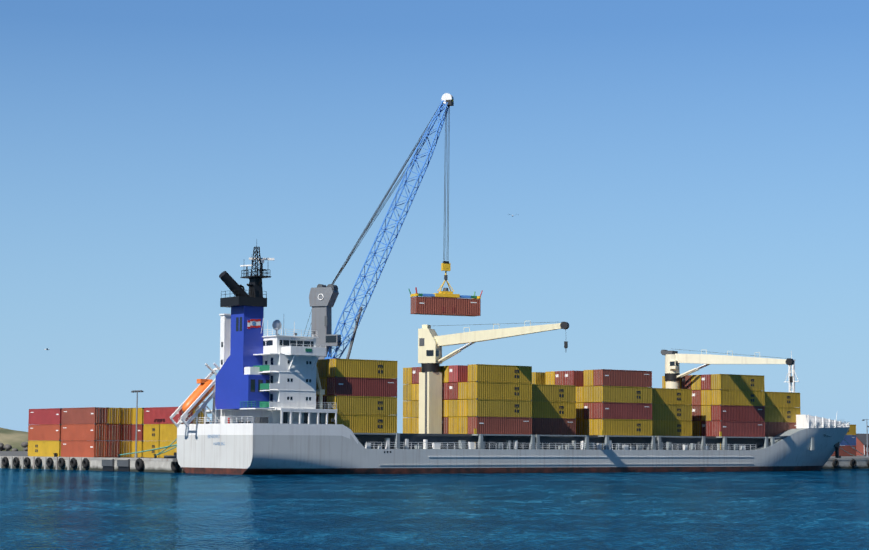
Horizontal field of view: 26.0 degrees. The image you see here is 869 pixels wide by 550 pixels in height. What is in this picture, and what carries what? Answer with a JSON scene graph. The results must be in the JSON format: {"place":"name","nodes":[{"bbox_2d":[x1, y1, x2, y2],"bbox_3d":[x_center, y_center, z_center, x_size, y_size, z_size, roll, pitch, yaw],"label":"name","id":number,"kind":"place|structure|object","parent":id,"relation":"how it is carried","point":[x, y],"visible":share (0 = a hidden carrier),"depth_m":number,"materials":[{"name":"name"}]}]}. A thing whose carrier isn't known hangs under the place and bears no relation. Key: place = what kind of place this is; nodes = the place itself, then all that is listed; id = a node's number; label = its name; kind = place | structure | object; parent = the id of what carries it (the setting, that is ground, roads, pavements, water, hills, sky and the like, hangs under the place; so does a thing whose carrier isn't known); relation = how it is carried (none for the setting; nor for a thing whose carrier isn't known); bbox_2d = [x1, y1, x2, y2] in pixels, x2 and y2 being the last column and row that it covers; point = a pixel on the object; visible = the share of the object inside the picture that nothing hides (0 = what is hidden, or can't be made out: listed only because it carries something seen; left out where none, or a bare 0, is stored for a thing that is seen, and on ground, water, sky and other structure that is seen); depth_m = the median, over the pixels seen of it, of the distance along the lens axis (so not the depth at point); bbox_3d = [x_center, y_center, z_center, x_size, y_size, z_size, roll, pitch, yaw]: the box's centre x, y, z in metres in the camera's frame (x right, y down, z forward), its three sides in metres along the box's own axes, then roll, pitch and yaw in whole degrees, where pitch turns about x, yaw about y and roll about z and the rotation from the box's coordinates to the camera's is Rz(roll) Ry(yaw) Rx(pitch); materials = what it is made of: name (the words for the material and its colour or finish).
{"place":"outdoors","nodes":[
{"label":"outdoors","id":0,"kind":"place"},
{"bbox_2d":[0,427,39,450],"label":"shore","id":1,"kind":"structure","parent":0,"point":[12,440],"depth_m":654.60,"materials":[{"name":"beige sand"}]},
{"bbox_2d":[0,468,868,549],"bbox_3d":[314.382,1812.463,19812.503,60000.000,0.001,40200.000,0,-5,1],"label":"water","id":2,"kind":"structure","parent":0,"point":[50,509],"depth_m":128.53,"materials":[{"name":"blue liquid"}]},
{"bbox_2d":[0,451,868,472],"bbox_3d":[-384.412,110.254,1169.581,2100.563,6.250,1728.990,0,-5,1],"label":"pier","id":3,"kind":"structure","parent":2,"relation":"in","point":[148,466],"depth_m":336.46,"materials":[{"name":"concrete"}]},
{"bbox_2d":[0,452,179,471],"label":"quay fittings","id":4,"kind":"object","parent":3,"relation":"on","point":[123,464],"visible":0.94,"depth_m":327.24,"materials":[{"name":"rubber"}]},
{"bbox_2d":[28,407,203,457],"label":"shipping containers","id":5,"kind":"object","parent":3,"relation":"on","point":[88,432],"visible":0.75,"depth_m":331.69,"materials":[{"name":"red metal"}]},
{"bbox_2d":[131,390,143,457],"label":"lamp mast","id":6,"kind":"object","parent":3,"relation":"on","point":[135,391],"visible":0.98,"depth_m":322.06,"materials":[{"name":"grey metal"}]},
{"bbox_2d":[303,93,453,359],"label":"harbour crane","id":7,"kind":"object","parent":3,"relation":"on","point":[322,298],"visible":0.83,"depth_m":328.76,"materials":[{"name":"metal"}]},
{"bbox_2d":[409,261,482,316],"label":"crane load","id":8,"kind":"object","parent":7,"relation":"hanging from","point":[445,301],"visible":1,"depth_m":322.77,"materials":[{"name":"metal"}]},
{"bbox_2d":[170,456,868,467],"bbox_3d":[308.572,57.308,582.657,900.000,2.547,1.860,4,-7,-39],"label":"ship quay fittings","id":9,"kind":"object","parent":3,"relation":"on","point":[833,462],"visible":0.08,"depth_m":406.31,"materials":[{"name":"rubber"}]},
{"bbox_2d":[831,425,855,455],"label":"shipping containers","id":10,"kind":"object","parent":3,"relation":"on","point":[850,437],"visible":0.21,"depth_m":520.28,"materials":[{"name":"red metal"}]},
{"bbox_2d":[862,419,868,456],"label":"lamp mast","id":11,"kind":"object","parent":3,"relation":"on","point":[867,439],"visible":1,"depth_m":480.31,"materials":[{"name":"grey metal"}]},
{"bbox_2d":[177,423,849,474],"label":"ship hull","id":12,"kind":"object","parent":2,"relation":"in","point":[269,449],"visible":0.71,"depth_m":304.55,"materials":[{"name":"grey metal"}]},
{"bbox_2d":[170,246,336,444],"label":"ship superstructure","id":13,"kind":"object","parent":12,"relation":"on","point":[260,378],"visible":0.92,"depth_m":292.36,"materials":[{"name":"metal"}]},
{"bbox_2d":[316,358,800,436],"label":"container stacks","id":14,"kind":"object","parent":12,"relation":"on","point":[486,398],"visible":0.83,"depth_m":329.23,"materials":[{"name":"yellow metal"}]},
{"bbox_2d":[354,351,849,449],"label":"ship deck gear","id":15,"kind":"object","parent":12,"relation":"on","point":[475,440],"visible":0.75,"depth_m":328.29,"materials":[{"name":"white metal"}]},
{"bbox_2d":[120,438,865,455],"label":"mooring lines","id":16,"kind":"object","parent":15,"relation":"attached to","point":[170,445],"visible":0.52,"depth_m":310.12,"materials":[{"name":"fabric"}]},
{"bbox_2d":[418,321,568,433],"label":"deck crane","id":17,"kind":"object","parent":15,"relation":"on","point":[431,342],"visible":1,"depth_m":319.02,"materials":[{"name":"metal"}]},
{"bbox_2d":[661,349,793,388],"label":"deck crane","id":18,"kind":"object","parent":15,"relation":"on","point":[673,360],"visible":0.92,"depth_m":353.91,"materials":[{"name":"metal"}]},
{"bbox_2d":[0,0,868,445],"label":"sky","id":19,"kind":"structure","parent":0,"point":[684,175],"materials":[{"name":"blue"}]},
{"bbox_2d":[844,434,868,455],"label":"red house","id":20,"kind":"structure","parent":0,"point":[861,443],"depth_m":577.17,"materials":[{"name":"red metal"}]}
]}

